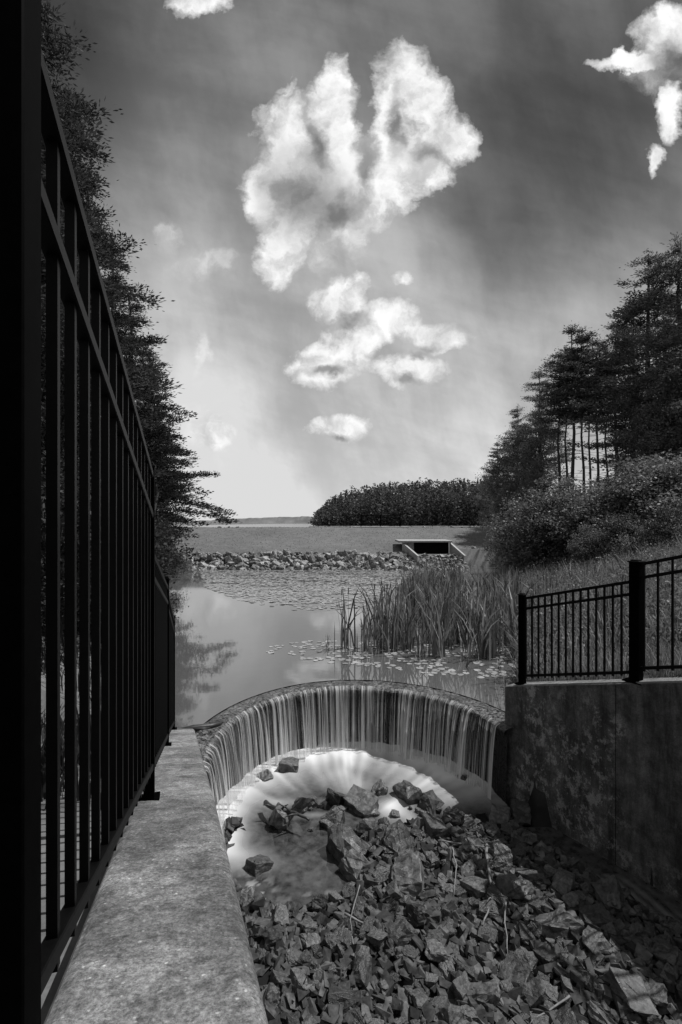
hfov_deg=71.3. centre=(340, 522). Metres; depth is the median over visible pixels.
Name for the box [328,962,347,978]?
rubble stone
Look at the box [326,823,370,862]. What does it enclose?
boulder
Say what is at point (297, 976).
rubble stone
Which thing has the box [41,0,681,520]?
sky
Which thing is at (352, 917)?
dry stick
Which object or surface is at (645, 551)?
cattail clump
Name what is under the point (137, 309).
pine tree
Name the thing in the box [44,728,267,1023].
retaining wall
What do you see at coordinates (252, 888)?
boulder
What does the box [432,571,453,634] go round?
cattail clump
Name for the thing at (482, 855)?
rubble stone
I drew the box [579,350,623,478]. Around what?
pine tree
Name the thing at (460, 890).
rubble stone
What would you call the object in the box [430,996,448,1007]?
rubble stone
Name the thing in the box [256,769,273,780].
boulder
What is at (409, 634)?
cattail clump
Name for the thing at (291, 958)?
rubble stone
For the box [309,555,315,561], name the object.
riprap stone
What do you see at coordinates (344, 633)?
cattail clump
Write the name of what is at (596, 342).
pine tree
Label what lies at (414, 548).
spillway outlet
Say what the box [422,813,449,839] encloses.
boulder
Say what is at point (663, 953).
boulder
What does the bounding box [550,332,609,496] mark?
pine tree
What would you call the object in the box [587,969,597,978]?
rubble stone
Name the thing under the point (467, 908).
rubble stone
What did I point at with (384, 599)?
cattail clump
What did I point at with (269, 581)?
lily pads
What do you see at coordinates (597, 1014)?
rubble stone
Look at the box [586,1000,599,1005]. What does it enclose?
rubble stone
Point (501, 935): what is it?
rubble stone
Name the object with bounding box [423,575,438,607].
cattail clump
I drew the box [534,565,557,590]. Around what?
cattail clump
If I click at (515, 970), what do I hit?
boulder
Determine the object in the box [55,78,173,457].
pine tree
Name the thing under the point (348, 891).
rubble stone
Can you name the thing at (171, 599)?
bush
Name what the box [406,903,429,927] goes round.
boulder
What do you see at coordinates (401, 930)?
rock
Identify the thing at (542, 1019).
rubble stone
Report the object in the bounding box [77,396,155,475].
leafy tree
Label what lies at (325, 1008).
rubble stone
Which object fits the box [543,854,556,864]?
rubble stone
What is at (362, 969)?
rubble stone
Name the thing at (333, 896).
rubble stone
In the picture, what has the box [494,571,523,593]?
cattail clump
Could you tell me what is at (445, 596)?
cattail clump
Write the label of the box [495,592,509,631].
cattail clump
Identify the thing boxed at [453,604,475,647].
cattail clump
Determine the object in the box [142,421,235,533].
pine tree
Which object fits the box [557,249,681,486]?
pine tree
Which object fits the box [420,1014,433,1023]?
rubble stone
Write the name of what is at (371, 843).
rubble stone
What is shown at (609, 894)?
boulder
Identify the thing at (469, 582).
cattail clump
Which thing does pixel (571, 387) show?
pine tree
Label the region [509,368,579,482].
pine tree
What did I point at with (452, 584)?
cattail clump
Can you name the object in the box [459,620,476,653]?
cattail clump
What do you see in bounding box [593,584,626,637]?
cattail clump
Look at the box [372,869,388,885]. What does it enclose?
rubble stone
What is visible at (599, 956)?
rubble stone
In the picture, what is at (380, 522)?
crest fence
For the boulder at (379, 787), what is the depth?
8.12 m
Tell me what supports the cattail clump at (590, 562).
on the ground at (259, 541)
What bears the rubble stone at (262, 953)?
on the ground at (259, 541)
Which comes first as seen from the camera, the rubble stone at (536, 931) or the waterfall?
the rubble stone at (536, 931)
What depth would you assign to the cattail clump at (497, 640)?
12.24 m
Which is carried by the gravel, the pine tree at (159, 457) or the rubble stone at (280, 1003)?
the rubble stone at (280, 1003)
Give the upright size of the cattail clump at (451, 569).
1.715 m
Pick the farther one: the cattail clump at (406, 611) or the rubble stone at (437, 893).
the cattail clump at (406, 611)
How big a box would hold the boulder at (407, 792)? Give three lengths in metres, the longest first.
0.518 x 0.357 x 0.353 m
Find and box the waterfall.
[204,686,499,820]
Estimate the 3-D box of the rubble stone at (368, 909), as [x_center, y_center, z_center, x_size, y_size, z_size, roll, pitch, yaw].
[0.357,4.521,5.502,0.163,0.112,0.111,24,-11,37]
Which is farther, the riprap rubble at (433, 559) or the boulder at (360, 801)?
the riprap rubble at (433, 559)
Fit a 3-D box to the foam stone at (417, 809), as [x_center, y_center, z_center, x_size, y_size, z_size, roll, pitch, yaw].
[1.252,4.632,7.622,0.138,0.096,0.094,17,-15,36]
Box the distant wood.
[308,477,502,525]
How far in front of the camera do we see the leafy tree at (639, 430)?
30.82 m
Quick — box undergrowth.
[41,604,90,809]
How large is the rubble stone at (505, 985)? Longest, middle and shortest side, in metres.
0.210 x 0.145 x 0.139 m
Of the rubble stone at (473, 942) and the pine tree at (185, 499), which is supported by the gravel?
the rubble stone at (473, 942)
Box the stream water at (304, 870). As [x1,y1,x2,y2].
[216,741,681,921]
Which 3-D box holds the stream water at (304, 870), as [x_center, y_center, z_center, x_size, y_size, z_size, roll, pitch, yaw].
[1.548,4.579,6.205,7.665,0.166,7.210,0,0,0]
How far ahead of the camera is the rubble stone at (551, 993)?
4.49 m
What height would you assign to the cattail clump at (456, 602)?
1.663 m
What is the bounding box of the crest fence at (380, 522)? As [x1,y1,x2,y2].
[360,515,400,526]
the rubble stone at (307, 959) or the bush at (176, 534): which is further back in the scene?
the bush at (176, 534)
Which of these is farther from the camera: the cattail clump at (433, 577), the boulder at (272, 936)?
the cattail clump at (433, 577)
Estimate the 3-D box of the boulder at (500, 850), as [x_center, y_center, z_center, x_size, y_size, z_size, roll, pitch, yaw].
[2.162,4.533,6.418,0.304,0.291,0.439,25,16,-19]
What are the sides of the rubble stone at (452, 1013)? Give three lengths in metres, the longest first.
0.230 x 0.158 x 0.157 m
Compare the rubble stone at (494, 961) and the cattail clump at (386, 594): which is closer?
the rubble stone at (494, 961)
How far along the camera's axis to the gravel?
5.06 m
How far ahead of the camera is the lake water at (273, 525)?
300.88 m
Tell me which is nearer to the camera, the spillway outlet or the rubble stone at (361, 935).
the rubble stone at (361, 935)
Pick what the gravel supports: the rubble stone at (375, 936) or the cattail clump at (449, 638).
the rubble stone at (375, 936)
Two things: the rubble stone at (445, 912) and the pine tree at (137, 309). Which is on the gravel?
the rubble stone at (445, 912)
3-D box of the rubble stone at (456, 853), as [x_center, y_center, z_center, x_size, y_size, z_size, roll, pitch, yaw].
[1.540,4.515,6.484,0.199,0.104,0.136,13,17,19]
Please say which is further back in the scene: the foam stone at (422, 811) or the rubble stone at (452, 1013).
the foam stone at (422, 811)
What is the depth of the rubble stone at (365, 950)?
4.98 m
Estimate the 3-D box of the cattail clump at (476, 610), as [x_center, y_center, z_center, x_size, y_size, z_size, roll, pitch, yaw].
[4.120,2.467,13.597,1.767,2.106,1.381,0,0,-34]
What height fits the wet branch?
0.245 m
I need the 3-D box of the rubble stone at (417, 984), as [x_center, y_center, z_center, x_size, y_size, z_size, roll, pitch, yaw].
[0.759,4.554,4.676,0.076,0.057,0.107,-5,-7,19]
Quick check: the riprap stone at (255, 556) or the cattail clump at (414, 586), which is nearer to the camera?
the cattail clump at (414, 586)
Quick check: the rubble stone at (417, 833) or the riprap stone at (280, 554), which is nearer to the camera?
the rubble stone at (417, 833)
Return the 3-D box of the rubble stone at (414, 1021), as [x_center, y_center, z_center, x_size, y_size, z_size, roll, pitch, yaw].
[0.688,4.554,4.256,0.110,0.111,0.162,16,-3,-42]
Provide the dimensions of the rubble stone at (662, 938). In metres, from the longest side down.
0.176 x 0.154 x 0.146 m
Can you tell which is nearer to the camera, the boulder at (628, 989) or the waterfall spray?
the boulder at (628, 989)
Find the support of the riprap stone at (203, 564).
on the ground at (259, 541)
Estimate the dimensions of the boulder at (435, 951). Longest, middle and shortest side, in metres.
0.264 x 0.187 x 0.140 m
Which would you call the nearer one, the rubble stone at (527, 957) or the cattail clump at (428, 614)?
the rubble stone at (527, 957)
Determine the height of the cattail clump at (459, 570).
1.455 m
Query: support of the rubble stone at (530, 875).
on the ground at (259, 541)
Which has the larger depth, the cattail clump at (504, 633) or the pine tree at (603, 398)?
the pine tree at (603, 398)
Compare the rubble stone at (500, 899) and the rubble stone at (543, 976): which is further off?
the rubble stone at (500, 899)
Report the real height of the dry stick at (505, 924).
0.024 m
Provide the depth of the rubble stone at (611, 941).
5.05 m
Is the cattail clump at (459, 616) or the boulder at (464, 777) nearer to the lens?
the boulder at (464, 777)
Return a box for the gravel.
[223,814,681,1023]
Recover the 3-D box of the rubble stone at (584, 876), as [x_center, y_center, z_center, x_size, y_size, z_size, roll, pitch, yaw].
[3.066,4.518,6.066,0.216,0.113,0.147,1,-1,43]
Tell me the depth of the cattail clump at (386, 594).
14.55 m
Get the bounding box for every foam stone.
[338,805,346,811]
[389,809,399,817]
[415,807,421,813]
[419,809,426,816]
[435,807,442,812]
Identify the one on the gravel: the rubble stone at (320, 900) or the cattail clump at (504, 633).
the rubble stone at (320, 900)
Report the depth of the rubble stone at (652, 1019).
4.27 m
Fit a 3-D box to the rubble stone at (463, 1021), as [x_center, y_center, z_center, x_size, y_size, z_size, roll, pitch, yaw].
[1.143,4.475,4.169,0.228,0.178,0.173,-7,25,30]
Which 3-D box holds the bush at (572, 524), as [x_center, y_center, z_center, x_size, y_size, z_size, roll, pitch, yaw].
[13.772,0.134,25.239,7.854,4.634,6.773,0,0,31]
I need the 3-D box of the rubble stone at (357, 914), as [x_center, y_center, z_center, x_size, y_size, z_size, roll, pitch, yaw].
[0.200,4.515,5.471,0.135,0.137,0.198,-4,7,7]
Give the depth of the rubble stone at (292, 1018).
4.32 m
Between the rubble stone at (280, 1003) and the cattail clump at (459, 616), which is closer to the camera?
the rubble stone at (280, 1003)
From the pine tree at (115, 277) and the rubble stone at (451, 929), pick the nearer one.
the rubble stone at (451, 929)
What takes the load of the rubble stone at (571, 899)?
on the gravel
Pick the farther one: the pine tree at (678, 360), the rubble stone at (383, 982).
the pine tree at (678, 360)
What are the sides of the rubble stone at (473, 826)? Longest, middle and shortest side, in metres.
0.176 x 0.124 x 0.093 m
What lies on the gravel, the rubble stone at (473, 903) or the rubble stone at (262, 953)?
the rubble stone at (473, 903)
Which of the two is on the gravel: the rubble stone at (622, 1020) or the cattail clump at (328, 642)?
the rubble stone at (622, 1020)
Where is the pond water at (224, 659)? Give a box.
[164,567,517,727]
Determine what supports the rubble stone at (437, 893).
on the gravel
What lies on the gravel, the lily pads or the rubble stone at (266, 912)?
the rubble stone at (266, 912)
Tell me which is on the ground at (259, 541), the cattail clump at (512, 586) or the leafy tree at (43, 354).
the leafy tree at (43, 354)
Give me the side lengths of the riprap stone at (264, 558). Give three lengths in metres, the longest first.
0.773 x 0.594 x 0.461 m
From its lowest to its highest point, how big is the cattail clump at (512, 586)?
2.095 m
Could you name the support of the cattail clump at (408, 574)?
in the pond water at (224, 659)
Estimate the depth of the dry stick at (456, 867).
6.12 m
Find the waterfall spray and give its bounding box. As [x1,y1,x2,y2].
[209,686,476,835]
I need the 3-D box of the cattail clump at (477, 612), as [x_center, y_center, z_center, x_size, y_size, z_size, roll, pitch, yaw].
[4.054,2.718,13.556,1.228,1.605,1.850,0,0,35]
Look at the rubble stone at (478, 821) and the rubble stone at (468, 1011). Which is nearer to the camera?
the rubble stone at (468, 1011)
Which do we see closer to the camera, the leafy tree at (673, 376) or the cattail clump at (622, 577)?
the cattail clump at (622, 577)
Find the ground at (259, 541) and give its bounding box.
[41,523,681,1023]
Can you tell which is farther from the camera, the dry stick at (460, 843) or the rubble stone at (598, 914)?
the dry stick at (460, 843)
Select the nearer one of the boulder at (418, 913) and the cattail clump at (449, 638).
the boulder at (418, 913)
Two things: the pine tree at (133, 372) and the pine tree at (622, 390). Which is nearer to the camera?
the pine tree at (133, 372)
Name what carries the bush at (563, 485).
on the ground at (259, 541)
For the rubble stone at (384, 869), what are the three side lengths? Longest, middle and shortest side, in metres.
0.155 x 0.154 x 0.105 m
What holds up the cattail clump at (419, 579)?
in the pond water at (224, 659)
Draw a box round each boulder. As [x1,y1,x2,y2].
[241,886,254,894]
[243,854,273,876]
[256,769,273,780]
[262,926,282,950]
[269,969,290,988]
[270,802,293,829]
[278,757,298,772]
[292,796,317,813]
[319,805,344,829]
[326,788,344,805]
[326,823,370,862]
[328,983,364,1017]
[338,848,369,882]
[343,784,378,817]
[356,818,375,832]
[371,779,387,795]
[378,817,389,826]
[379,879,402,902]
[383,819,414,851]
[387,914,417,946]
[391,851,424,899]
[392,780,422,804]
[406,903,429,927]
[419,789,443,815]
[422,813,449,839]
[424,940,449,962]
[441,806,464,826]
[455,774,468,780]
[459,835,479,854]
[459,876,489,899]
[472,979,503,1006]
[484,840,512,867]
[489,803,510,823]
[496,873,533,900]
[497,952,533,987]
[510,799,531,825]
[534,905,585,939]
[551,867,575,895]
[582,925,611,954]
[591,874,624,915]
[598,967,659,1016]
[648,942,681,965]
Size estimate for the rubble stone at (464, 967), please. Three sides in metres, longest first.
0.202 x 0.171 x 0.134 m
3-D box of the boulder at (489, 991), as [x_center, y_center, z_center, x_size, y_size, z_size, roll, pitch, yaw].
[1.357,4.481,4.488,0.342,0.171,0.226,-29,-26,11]
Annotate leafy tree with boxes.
[41,259,162,539]
[41,321,90,513]
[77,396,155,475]
[157,480,186,536]
[473,472,495,526]
[475,433,520,522]
[494,421,550,516]
[513,459,556,510]
[514,393,571,502]
[553,474,582,502]
[589,475,610,494]
[609,346,681,475]
[611,402,681,499]
[636,344,681,474]
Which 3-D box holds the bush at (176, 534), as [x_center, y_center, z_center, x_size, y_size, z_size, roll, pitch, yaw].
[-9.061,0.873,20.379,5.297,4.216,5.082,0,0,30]
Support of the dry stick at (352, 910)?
on the gravel
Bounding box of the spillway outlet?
[395,539,465,560]
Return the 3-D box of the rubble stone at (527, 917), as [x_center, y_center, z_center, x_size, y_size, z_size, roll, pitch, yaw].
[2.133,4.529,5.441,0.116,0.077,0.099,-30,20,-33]
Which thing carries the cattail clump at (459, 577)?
in the pond water at (224, 659)
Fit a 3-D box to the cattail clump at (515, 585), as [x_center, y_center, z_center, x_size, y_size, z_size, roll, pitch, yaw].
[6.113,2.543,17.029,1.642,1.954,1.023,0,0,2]
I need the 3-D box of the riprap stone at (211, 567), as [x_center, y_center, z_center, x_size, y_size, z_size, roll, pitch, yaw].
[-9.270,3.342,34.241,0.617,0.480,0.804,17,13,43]
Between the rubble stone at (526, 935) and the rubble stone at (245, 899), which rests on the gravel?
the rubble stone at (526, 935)
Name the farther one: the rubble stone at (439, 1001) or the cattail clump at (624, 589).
the cattail clump at (624, 589)
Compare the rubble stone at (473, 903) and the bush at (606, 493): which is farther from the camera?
the bush at (606, 493)
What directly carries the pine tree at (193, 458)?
on the ground at (259, 541)
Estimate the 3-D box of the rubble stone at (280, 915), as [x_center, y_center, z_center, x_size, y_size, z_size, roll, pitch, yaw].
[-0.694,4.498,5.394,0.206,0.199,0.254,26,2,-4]
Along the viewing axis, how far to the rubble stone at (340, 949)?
4.97 m
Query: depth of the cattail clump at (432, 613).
12.19 m
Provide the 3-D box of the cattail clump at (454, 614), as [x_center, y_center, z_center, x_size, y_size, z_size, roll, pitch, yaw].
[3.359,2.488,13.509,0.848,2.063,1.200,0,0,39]
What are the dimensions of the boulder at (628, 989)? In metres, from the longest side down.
0.388 x 0.388 x 0.226 m
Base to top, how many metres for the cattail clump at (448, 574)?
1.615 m
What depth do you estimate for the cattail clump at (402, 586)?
14.57 m
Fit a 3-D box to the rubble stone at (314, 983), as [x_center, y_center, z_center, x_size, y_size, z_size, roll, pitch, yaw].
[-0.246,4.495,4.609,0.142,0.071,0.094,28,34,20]
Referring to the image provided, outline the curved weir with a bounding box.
[195,680,513,804]
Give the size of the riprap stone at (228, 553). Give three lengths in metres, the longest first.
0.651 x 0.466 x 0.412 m
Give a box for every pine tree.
[41,0,171,480]
[41,0,183,516]
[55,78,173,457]
[79,161,170,433]
[93,221,168,523]
[120,293,180,500]
[136,386,240,543]
[141,346,206,528]
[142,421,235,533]
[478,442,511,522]
[483,404,545,516]
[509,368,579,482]
[528,348,580,494]
[535,320,611,491]
[539,344,587,489]
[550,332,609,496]
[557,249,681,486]
[559,335,624,484]
[567,318,645,475]
[569,347,607,491]
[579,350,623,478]
[584,293,659,471]
[587,232,681,475]
[604,292,681,455]
[643,270,681,448]
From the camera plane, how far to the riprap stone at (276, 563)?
34.41 m
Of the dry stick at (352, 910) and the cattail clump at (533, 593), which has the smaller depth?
the dry stick at (352, 910)
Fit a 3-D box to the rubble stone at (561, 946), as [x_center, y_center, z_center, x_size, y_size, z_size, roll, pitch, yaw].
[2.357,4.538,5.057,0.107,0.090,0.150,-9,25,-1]
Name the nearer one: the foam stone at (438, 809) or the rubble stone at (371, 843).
the rubble stone at (371, 843)
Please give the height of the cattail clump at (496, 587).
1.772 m
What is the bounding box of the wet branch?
[263,800,309,820]
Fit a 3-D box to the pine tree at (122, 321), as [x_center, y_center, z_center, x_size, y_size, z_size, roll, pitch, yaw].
[-13.432,-8.896,25.377,9.776,21.190,9.249,0,0,-40]
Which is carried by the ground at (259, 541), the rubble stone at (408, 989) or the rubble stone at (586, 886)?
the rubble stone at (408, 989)
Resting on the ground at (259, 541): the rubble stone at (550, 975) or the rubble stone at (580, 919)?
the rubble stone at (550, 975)
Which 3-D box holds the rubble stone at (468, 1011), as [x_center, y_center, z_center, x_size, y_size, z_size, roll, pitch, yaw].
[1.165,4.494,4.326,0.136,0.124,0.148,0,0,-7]
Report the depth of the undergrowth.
4.22 m
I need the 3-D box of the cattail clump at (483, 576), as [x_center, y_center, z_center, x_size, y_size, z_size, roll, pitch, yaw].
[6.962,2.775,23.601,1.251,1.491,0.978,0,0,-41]
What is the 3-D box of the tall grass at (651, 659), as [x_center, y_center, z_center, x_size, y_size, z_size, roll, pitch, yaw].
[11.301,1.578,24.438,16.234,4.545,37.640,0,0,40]
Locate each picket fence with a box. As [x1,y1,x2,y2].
[0,0,176,1023]
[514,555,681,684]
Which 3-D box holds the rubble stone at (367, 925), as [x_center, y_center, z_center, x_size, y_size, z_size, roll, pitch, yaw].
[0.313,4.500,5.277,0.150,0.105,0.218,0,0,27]
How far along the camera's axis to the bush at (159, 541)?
16.32 m
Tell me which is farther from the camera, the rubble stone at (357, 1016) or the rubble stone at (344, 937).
the rubble stone at (344, 937)
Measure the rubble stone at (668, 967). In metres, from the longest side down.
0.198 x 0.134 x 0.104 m
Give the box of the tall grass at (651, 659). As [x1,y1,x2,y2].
[466,533,681,682]
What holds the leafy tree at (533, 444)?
on the ground at (259, 541)
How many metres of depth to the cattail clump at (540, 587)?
15.49 m
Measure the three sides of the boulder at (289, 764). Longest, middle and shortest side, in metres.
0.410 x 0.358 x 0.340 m
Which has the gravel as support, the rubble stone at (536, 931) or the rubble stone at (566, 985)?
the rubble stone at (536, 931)
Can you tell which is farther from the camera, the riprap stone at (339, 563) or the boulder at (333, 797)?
the riprap stone at (339, 563)
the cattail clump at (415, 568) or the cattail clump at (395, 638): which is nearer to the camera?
the cattail clump at (395, 638)
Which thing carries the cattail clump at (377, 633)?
in the pond water at (224, 659)
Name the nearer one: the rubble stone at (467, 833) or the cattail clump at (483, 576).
the rubble stone at (467, 833)
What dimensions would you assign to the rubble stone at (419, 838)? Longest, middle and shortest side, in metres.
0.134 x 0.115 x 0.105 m
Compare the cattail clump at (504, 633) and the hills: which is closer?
the cattail clump at (504, 633)
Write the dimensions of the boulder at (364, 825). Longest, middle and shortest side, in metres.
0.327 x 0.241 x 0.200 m
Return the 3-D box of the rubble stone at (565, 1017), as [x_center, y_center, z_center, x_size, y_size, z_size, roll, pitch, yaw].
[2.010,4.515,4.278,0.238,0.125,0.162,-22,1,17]
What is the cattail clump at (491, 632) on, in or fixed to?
in the pond water at (224, 659)
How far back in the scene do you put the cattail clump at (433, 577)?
22.18 m
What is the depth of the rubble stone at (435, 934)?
5.12 m
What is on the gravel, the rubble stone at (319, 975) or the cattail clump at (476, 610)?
the rubble stone at (319, 975)
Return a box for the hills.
[174,516,313,523]
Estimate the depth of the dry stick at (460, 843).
6.56 m
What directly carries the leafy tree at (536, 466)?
on the ground at (259, 541)
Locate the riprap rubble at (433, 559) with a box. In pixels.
[178,551,469,569]
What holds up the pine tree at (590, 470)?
on the ground at (259, 541)
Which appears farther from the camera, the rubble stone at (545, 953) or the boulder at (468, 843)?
the boulder at (468, 843)
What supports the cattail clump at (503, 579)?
in the pond water at (224, 659)
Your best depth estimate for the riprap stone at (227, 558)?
34.74 m
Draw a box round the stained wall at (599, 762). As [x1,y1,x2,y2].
[505,677,681,903]
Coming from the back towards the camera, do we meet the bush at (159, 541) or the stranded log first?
the bush at (159, 541)
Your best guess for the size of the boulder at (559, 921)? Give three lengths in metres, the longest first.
0.503 x 0.301 x 0.241 m
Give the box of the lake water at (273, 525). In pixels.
[172,524,314,526]
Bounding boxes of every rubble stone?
[238,892,253,910]
[259,948,265,962]
[264,909,269,916]
[264,982,280,1007]
[271,903,289,926]
[278,999,292,1010]
[285,949,297,964]
[285,1012,299,1023]
[290,967,307,996]
[297,949,318,969]
[298,917,317,932]
[299,933,320,949]
[303,1013,316,1023]
[307,945,322,958]
[310,980,320,991]
[311,894,326,911]
[311,968,321,979]
[320,1004,333,1023]
[323,932,340,951]
[328,890,343,902]
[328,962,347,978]
[333,927,352,949]
[336,942,345,957]
[338,917,350,928]
[342,884,355,900]
[345,1008,362,1023]
[346,881,355,886]
[350,945,369,959]
[352,903,363,920]
[352,952,371,987]
[355,929,365,940]
[360,916,374,933]
[362,889,377,901]
[364,1017,383,1023]
[365,905,375,915]
[366,926,387,952]
[367,838,377,846]
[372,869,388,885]
[373,1003,383,1011]
[374,824,386,834]
[376,866,388,874]
[379,979,386,994]
[381,853,392,860]
[385,946,394,955]
[387,901,400,913]
[390,972,400,983]
[394,947,402,958]
[394,1017,408,1023]
[397,847,412,856]
[399,895,408,905]
[401,944,419,961]
[403,985,412,996]
[408,1019,419,1023]
[409,988,429,1008]
[413,830,426,836]
[414,979,420,987]
[415,835,422,841]
[416,851,425,863]
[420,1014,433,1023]
[425,850,439,867]
[425,972,438,987]
[426,929,442,940]
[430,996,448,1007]
[434,889,440,897]
[438,873,448,879]
[438,1003,462,1023]
[439,883,455,894]
[439,960,454,981]
[440,909,451,916]
[446,919,456,936]
[447,941,459,965]
[448,846,460,857]
[449,971,470,999]
[450,858,460,867]
[453,884,468,897]
[456,963,474,977]
[458,1018,478,1023]
[459,902,470,914]
[460,1004,477,1019]
[463,858,476,872]
[464,831,472,836]
[466,938,476,945]
[467,897,479,908]
[468,822,478,830]
[474,818,480,824]
[474,953,490,967]
[476,920,497,943]
[478,898,498,920]
[480,852,485,858]
[485,824,500,836]
[487,884,507,914]
[489,856,506,872]
[492,959,499,971]
[496,926,505,941]
[497,916,505,926]
[499,978,513,992]
[501,821,512,836]
[512,848,525,857]
[513,946,538,970]
[515,867,539,881]
[516,921,534,945]
[519,975,545,1010]
[519,1013,530,1021]
[522,912,530,924]
[528,895,546,910]
[528,921,541,939]
[529,1013,548,1023]
[533,943,557,964]
[534,880,541,887]
[537,971,549,981]
[542,980,560,1004]
[542,1000,557,1010]
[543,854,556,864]
[544,864,556,873]
[547,972,554,978]
[555,938,568,951]
[555,1009,576,1023]
[557,951,568,967]
[560,975,573,993]
[561,891,580,907]
[562,990,571,1007]
[572,869,588,880]
[574,890,586,900]
[575,956,585,968]
[576,916,583,924]
[579,882,593,892]
[579,902,615,926]
[580,971,595,991]
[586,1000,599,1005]
[587,950,604,967]
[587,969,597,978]
[587,1000,616,1023]
[599,922,616,939]
[607,935,624,948]
[608,945,617,953]
[619,1015,629,1023]
[627,921,643,932]
[644,983,667,1007]
[645,1015,662,1023]
[648,972,662,982]
[651,935,670,944]
[659,962,678,981]
[663,1019,681,1023]
[676,979,681,991]
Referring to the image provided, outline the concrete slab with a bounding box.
[352,526,408,527]
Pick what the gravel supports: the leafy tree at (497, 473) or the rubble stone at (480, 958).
the rubble stone at (480, 958)
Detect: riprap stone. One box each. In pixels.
[198,562,207,567]
[207,565,215,569]
[225,556,230,562]
[226,551,233,556]
[234,557,242,563]
[249,553,260,558]
[259,556,269,561]
[271,561,279,565]
[276,565,283,569]
[278,551,283,558]
[283,549,289,554]
[283,557,290,561]
[297,565,303,569]
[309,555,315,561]
[336,561,343,567]
[351,557,359,562]
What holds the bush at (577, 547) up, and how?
on the ground at (259, 541)
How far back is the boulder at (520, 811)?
7.49 m
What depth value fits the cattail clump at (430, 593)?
15.58 m
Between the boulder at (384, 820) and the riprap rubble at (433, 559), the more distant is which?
the riprap rubble at (433, 559)
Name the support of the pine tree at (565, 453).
on the ground at (259, 541)
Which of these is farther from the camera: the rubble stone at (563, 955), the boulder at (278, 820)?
the boulder at (278, 820)
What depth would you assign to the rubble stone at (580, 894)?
5.74 m
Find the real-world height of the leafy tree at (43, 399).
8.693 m
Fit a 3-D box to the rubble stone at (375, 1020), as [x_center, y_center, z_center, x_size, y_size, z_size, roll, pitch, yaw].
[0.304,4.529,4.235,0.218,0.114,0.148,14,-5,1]
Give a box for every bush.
[41,439,182,637]
[44,496,193,606]
[77,572,188,633]
[155,513,200,589]
[155,533,184,573]
[164,560,184,574]
[167,543,190,571]
[170,557,195,574]
[476,477,584,572]
[476,507,538,572]
[521,475,608,558]
[524,482,644,564]
[554,459,681,551]
[563,517,622,563]
[575,449,681,550]
[584,508,671,556]
[602,452,681,541]
[633,496,681,551]
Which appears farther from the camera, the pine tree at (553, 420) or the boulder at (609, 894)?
the pine tree at (553, 420)
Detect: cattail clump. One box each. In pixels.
[323,635,332,647]
[333,585,365,652]
[356,581,397,648]
[357,603,381,652]
[359,594,381,636]
[360,580,398,634]
[365,582,406,653]
[369,576,419,640]
[381,580,438,647]
[388,574,417,625]
[389,600,416,651]
[390,591,421,648]
[396,589,423,633]
[399,568,422,619]
[400,562,410,588]
[400,615,418,648]
[401,569,416,617]
[406,558,422,579]
[409,561,436,592]
[410,580,454,638]
[411,568,424,595]
[413,579,455,656]
[414,586,459,661]
[415,573,435,615]
[420,578,444,625]
[420,581,464,641]
[421,566,438,604]
[422,581,436,619]
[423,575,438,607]
[427,562,451,586]
[429,567,440,590]
[430,577,461,615]
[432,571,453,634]
[434,566,470,600]
[439,569,457,606]
[441,613,461,649]
[444,561,462,582]
[444,566,452,582]
[444,594,478,641]
[445,567,483,611]
[448,579,478,642]
[450,588,467,621]
[450,598,507,660]
[451,576,502,642]
[452,566,469,589]
[453,562,465,581]
[453,581,478,637]
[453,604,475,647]
[456,571,475,594]
[457,589,507,639]
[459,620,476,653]
[466,570,494,609]
[470,568,486,596]
[476,566,491,589]
[476,598,501,657]
[477,574,492,597]
[478,590,508,654]
[480,571,510,609]
[480,591,517,660]
[486,568,522,598]
[487,578,516,645]
[488,571,504,609]
[490,570,538,641]
[493,567,535,604]
[493,597,517,639]
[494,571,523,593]
[494,610,567,655]
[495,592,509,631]
[498,585,543,657]
[499,613,530,654]
[503,566,525,587]
[503,569,531,603]
[520,578,571,600]
[523,568,548,606]
[527,577,562,598]
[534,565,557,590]
[549,594,575,623]
[554,561,588,583]
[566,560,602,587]
[582,553,603,576]
[586,577,653,608]
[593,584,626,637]
[594,588,619,636]
[609,545,651,577]
[611,571,628,598]
[630,540,660,555]
[639,539,667,566]
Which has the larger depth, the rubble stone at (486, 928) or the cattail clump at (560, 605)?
the cattail clump at (560, 605)
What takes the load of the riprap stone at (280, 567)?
on the ground at (259, 541)
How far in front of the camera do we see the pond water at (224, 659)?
12.52 m
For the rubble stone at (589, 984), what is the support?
on the ground at (259, 541)
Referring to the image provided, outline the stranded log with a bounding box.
[182,722,221,730]
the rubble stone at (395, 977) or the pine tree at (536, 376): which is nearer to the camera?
the rubble stone at (395, 977)
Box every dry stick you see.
[344,912,362,923]
[350,885,359,943]
[440,840,490,848]
[452,847,456,889]
[482,843,493,925]
[504,902,507,953]
[530,995,569,1023]
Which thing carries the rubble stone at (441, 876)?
on the ground at (259, 541)
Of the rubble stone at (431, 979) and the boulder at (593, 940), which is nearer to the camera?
the rubble stone at (431, 979)
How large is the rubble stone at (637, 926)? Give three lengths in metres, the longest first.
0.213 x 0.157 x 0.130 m
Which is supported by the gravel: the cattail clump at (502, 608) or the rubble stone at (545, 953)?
the rubble stone at (545, 953)

